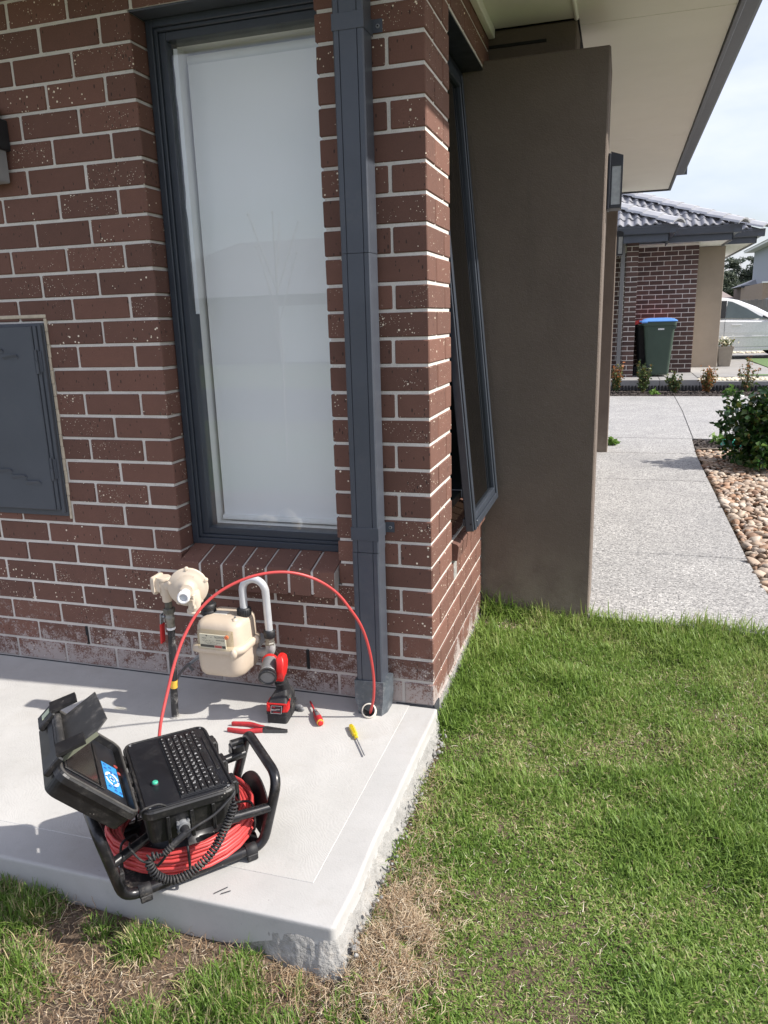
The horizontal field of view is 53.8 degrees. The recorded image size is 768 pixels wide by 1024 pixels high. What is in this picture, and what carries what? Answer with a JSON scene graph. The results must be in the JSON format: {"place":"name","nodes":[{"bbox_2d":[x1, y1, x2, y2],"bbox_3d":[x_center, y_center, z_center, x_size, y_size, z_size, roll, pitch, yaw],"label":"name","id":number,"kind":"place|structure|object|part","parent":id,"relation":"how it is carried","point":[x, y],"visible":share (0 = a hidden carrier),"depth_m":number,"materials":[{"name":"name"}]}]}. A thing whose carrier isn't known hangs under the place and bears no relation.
{"place":"outdoors","nodes":[
{"label":"outdoors","id":0,"kind":"place"},
{"bbox_2d":[0,619,767,1023],"bbox_3d":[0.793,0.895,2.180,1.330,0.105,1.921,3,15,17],"label":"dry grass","id":1,"kind":"structure","parent":0,"point":[600,860],"depth_m":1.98,"materials":[{"name":"plant"}]},
{"bbox_2d":[0,871,354,1023],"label":"grass","id":2,"kind":"structure","parent":1,"relation":"on","point":[215,998],"depth_m":1.73,"materials":[{"name":"green plant"}]},
{"bbox_2d":[3,891,354,1023],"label":"soil clods","id":3,"kind":"object","parent":1,"relation":"on","point":[140,982],"visible":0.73,"depth_m":1.73,"materials":[{"name":"brown soil"}]},
{"bbox_2d":[0,876,392,1023],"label":"dry grass","id":4,"kind":"structure","parent":1,"relation":"on","point":[287,972],"depth_m":1.73,"materials":[{"name":"plant"}]},
{"bbox_2d":[0,655,446,983],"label":"concrete slab","id":5,"kind":"structure","parent":1,"relation":"on","point":[301,890],"depth_m":2.17,"materials":[{"name":"grey concrete"}]},
{"bbox_2d":[38,692,280,903],"bbox_3d":[-0.553,0.669,1.916,0.560,0.479,0.458,-10,16,-29],"label":"inspection reel","id":6,"kind":"object","parent":5,"relation":"on","point":[195,804],"visible":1,"depth_m":1.83,"materials":[{"name":"black plastic"}]},
{"bbox_2d":[227,721,287,733],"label":"pliers","id":7,"kind":"object","parent":5,"relation":"on","point":[258,728],"visible":0.95,"depth_m":2.57,"materials":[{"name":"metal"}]},
{"bbox_2d":[158,571,374,735],"bbox_3d":[-0.379,0.489,2.369,0.812,0.611,0.174,-13,18,-38],"label":"push cable","id":8,"kind":"object","parent":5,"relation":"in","point":[205,603],"visible":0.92,"depth_m":2.32,"materials":[{"name":"red plastic"}]},
{"bbox_2d":[258,653,303,723],"bbox_3d":[-0.363,0.607,2.644,0.140,0.239,0.138,1,14,11],"label":"cordless drill","id":9,"kind":"object","parent":5,"relation":"on","point":[282,706],"visible":1,"depth_m":2.62,"materials":[{"name":"plastic"}]},
{"bbox_2d":[310,701,323,725],"bbox_3d":[-0.242,0.705,2.672,0.029,0.029,0.170,-6,15,-17],"label":"screwdriver","id":10,"kind":"object","parent":5,"relation":"on","point":[318,718],"visible":1,"depth_m":2.62,"materials":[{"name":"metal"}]},
{"bbox_2d":[349,724,364,755],"bbox_3d":[-0.088,0.750,2.495,0.020,0.019,0.191,-6,15,-15],"label":"screwdriver","id":11,"kind":"object","parent":5,"relation":"on","point":[353,731],"visible":1,"depth_m":2.52,"materials":[{"name":"yellow plastic"}]},
{"bbox_2d":[296,763,492,1023],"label":"dry grass","id":12,"kind":"structure","parent":1,"relation":"on","point":[409,914],"depth_m":1.77,"materials":[{"name":"plant"}]},
{"bbox_2d":[478,595,525,627],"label":"grass","id":13,"kind":"structure","parent":1,"relation":"on","point":[492,602],"depth_m":3.54,"materials":[{"name":"green plant"}]},
{"bbox_2d":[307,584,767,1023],"bbox_3d":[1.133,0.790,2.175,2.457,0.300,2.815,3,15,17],"label":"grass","id":14,"kind":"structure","parent":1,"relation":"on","point":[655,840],"depth_m":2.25,"materials":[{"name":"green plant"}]},
{"bbox_2d":[485,617,560,631],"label":"dry grass","id":15,"kind":"structure","parent":0,"point":[511,622],"depth_m":3.48,"materials":[{"name":"plant"}]},
{"bbox_2d":[588,437,767,636],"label":"path","id":16,"kind":"structure","parent":0,"point":[665,540],"depth_m":4.53,"materials":[{"name":"grey concrete"}]},
{"bbox_2d":[608,436,620,445],"bbox_3d":[2.412,-0.740,7.977,0.158,0.125,0.131,-9,16,-25],"label":"weed","id":17,"kind":"object","parent":16,"relation":"on","point":[611,440],"visible":0.94,"depth_m":7.95,"materials":[{"name":"green plant"}]},
{"bbox_2d":[608,396,756,440],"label":"driveway","id":18,"kind":"structure","parent":0,"point":[685,417],"depth_m":10.03,"materials":[{"name":"grey concrete"}]},
{"bbox_2d":[610,390,759,395],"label":"mulch","id":19,"kind":"object","parent":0,"point":[666,393],"visible":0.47,"depth_m":12.69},
{"bbox_2d":[611,361,624,392],"bbox_3d":[3.991,-2.298,12.981,0.269,0.541,0.262,3,15,17],"label":"young shrub","id":20,"kind":"object","parent":19,"relation":"on","point":[616,376],"visible":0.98,"depth_m":12.96,"materials":[{"name":"brown plant"}]},
{"bbox_2d":[636,359,653,392],"bbox_3d":[4.417,-2.299,12.857,0.295,0.580,0.315,3,15,17],"label":"young shrub","id":21,"kind":"object","parent":19,"relation":"on","point":[642,374],"visible":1,"depth_m":12.85,"materials":[{"name":"green plant"}]},
{"bbox_2d":[649,387,660,394],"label":"weed","id":22,"kind":"object","parent":19,"relation":"on","point":[653,391],"visible":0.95,"depth_m":12.65,"materials":[{"name":"green plant"}]},
{"bbox_2d":[664,370,682,392],"bbox_3d":[4.861,-2.180,12.719,0.215,0.392,0.306,-11,17,-32],"label":"young shrub","id":23,"kind":"object","parent":19,"relation":"on","point":[673,383],"visible":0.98,"depth_m":12.71,"materials":[{"name":"green plant"}]},
{"bbox_2d":[697,365,717,391],"bbox_3d":[5.370,-2.196,12.568,0.324,0.470,0.306,3,15,17],"label":"young shrub","id":24,"kind":"object","parent":19,"relation":"on","point":[708,382],"visible":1,"depth_m":12.55,"materials":[{"name":"brown plant"}]},
{"bbox_2d":[721,384,735,393],"bbox_3d":[5.651,-1.999,12.405,0.226,0.206,0.162,6,16,29],"label":"weed","id":25,"kind":"object","parent":19,"relation":"on","point":[729,388],"visible":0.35,"depth_m":12.39,"materials":[{"name":"green plant"}]},
{"bbox_2d":[737,357,760,391],"bbox_3d":[5.968,-2.265,12.433,0.279,0.594,0.364,-12,18,-36],"label":"young shrub","id":26,"kind":"object","parent":19,"relation":"on","point":[747,384],"visible":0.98,"depth_m":12.43,"materials":[{"name":"green plant"}]},
{"bbox_2d":[610,364,767,389],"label":"forecourt","id":27,"kind":"structure","parent":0,"point":[727,375],"depth_m":13.36,"materials":[{"name":"grey concrete"}]},
{"bbox_2d":[632,320,644,374],"bbox_3d":[4.993,-3.105,14.329,0.662,1.039,0.608,3,15,17],"label":"wheelie bin","id":28,"kind":"object","parent":27,"relation":"on","point":[639,329],"visible":0.36,"depth_m":14.14,"materials":[{"name":"black plastic"}]},
{"bbox_2d":[638,318,677,374],"bbox_3d":[4.993,-3.024,13.886,0.662,1.039,0.608,3,15,17],"label":"wheelie bin","id":29,"kind":"object","parent":27,"relation":"on","point":[658,336],"visible":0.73,"depth_m":13.64,"materials":[{"name":"green plastic"}]},
{"bbox_2d":[610,385,767,391],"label":"corrugated edging","id":30,"kind":"object","parent":27,"relation":"attached to","point":[713,388],"visible":0.24,"depth_m":13.03,"materials":[{"name":"black plastic"}]},
{"bbox_2d":[611,193,767,376],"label":"neighbour house","id":31,"kind":"structure","parent":27,"relation":"on","point":[670,262],"depth_m":14.24,"materials":[{"name":"brown brick"}]},
{"bbox_2d":[717,336,738,366],"bbox_3d":[7.124,-3.364,15.806,0.470,0.635,0.450,12,20,43],"label":"flower pot","id":32,"kind":"object","parent":27,"relation":"on","point":[725,353],"visible":0.98,"depth_m":15.74,"materials":[{"name":"beige ceramic"}]},
{"bbox_2d":[739,358,767,375],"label":"turf","id":33,"kind":"structure","parent":27,"relation":"on","point":[762,361],"depth_m":16.52,"materials":[{"name":"green plant"}]},
{"bbox_2d":[632,0,767,275],"label":"sky","id":34,"kind":"structure","parent":0,"point":[727,170],"materials":[{"name":"white"}]},
{"bbox_2d":[694,447,767,593],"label":"pebble bed","id":35,"kind":"object","parent":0,"point":[741,492],"visible":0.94,"depth_m":5.49,"materials":[{"name":"stone"}]},
{"bbox_2d":[692,439,742,448],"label":"mulch","id":36,"kind":"object","parent":35,"relation":"on","point":[700,443],"visible":0.31,"depth_m":7.90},
{"bbox_2d":[709,432,724,442],"bbox_3d":[3.537,-0.768,7.914,0.285,0.144,0.212,3,15,17],"label":"weed","id":37,"kind":"object","parent":36,"relation":"on","point":[719,437],"visible":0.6,"depth_m":7.91,"materials":[{"name":"green plant"}]},
{"bbox_2d":[696,448,739,453],"bbox_3d":[4.495,-0.542,7.194,2.848,0.072,0.025,3,15,17],"label":"garden edging","id":38,"kind":"object","parent":35,"relation":"on","point":[712,449],"visible":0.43,"depth_m":7.55,"materials":[{"name":"grey concrete"}]},
{"bbox_2d":[709,383,767,470],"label":"leafy bush","id":39,"kind":"object","parent":35,"relation":"on","point":[747,424],"visible":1,"depth_m":6.56,"materials":[{"name":"green plant"}]},
{"bbox_2d":[730,350,767,363],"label":"driveway","id":40,"kind":"structure","parent":0,"point":[739,356],"depth_m":19.25,"materials":[{"name":"grey concrete"}]},
{"bbox_2d":[718,298,767,353],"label":"parked car","id":41,"kind":"object","parent":40,"relation":"on","point":[745,324],"visible":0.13,"depth_m":17.90,"materials":[{"name":"silver metal"}]},
{"bbox_3d":[8.535,-4.771,17.862,0.880,0.420,0.130,3,15,17],"label":"window","id":42,"kind":"part","parent":41,"relation":"part of","materials":[{"name":"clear glass"}]},
{"label":"ground","id":43,"kind":"structure","parent":0,"visible":0},
{"bbox_2d":[0,0,761,718],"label":"brick house","id":44,"kind":"structure","parent":43,"relation":"on","point":[322,290],"depth_m":2.78,"materials":[{"name":"brick"}]},
{"bbox_2d":[0,119,10,183],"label":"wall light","id":45,"kind":"object","parent":44,"relation":"attached to","point":[4,149],"visible":1,"depth_m":2.63,"materials":[{"name":"black plastic"}]},
{"bbox_2d":[150,567,275,719],"bbox_3d":[-0.606,0.448,2.685,0.433,0.601,0.373,3,15,17],"label":"gas meter","id":46,"kind":"object","parent":44,"relation":"attached to","point":[230,641],"visible":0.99,"depth_m":2.61,"materials":[{"name":"beige metal"}]},
{"bbox_2d":[129,0,339,551],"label":"window","id":47,"kind":"structure","parent":44,"relation":"in","point":[234,88],"depth_m":2.70,"materials":[{"name":"white glass"}]},
{"bbox_2d":[447,54,497,531],"bbox_3d":[0.295,-0.847,2.971,0.239,1.758,0.656,3,15,17],"label":"awning window","id":48,"kind":"structure","parent":44,"relation":"in","point":[473,477],"depth_m":3.02,"materials":[{"name":"black glass"}]},
{"bbox_2d":[606,151,623,211],"bbox_3d":[0.989,-1.413,3.244,0.060,0.227,0.110,3,15,17],"label":"wall lamp","id":49,"kind":"object","parent":44,"relation":"attached to","point":[614,180],"visible":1,"depth_m":3.20,"materials":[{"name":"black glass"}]},
{"bbox_2d":[616,230,623,256],"bbox_3d":[2.234,-2.542,7.170,0.060,0.227,0.110,3,15,17],"label":"wall lamp","id":50,"kind":"object","parent":44,"relation":"attached to","point":[619,246],"visible":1,"depth_m":7.13,"materials":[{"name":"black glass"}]},
{"bbox_2d":[722,291,733,298],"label":"pale cottage","id":51,"kind":"structure","parent":43,"relation":"on","point":[724,295],"depth_m":53.71,"materials":[{"name":"white paint"}]},
{"bbox_2d":[722,268,747,296],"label":"gum tree","id":52,"kind":"object","parent":43,"relation":"on","point":[730,280],"visible":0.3,"depth_m":62.59,"materials":[{"name":"green plant"}]},
{"bbox_2d":[724,256,752,283],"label":"gum tree","id":53,"kind":"object","parent":43,"relation":"on","point":[744,274],"visible":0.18,"depth_m":64.35,"materials":[{"name":"green plant"}]},
{"bbox_2d":[731,280,756,299],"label":"tile roof house","id":54,"kind":"structure","parent":43,"relation":"on","point":[737,294],"depth_m":50.41,"materials":[{"name":"grey tile"}]},
{"bbox_2d":[745,256,753,276],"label":"gum tree","id":55,"kind":"object","parent":43,"relation":"on","point":[749,258],"visible":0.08,"depth_m":63.83,"materials":[{"name":"green plant"}]},
{"bbox_2d":[739,299,767,311],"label":"timber fence","id":56,"kind":"object","parent":43,"relation":"on","point":[760,304],"visible":0.12,"depth_m":29.56,"materials":[{"name":"grey wood"}]},
{"bbox_2d":[740,239,767,303],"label":"two storey house","id":57,"kind":"structure","parent":43,"relation":"on","point":[759,290],"depth_m":45.51,"materials":[{"name":"grey paint"}]}
]}

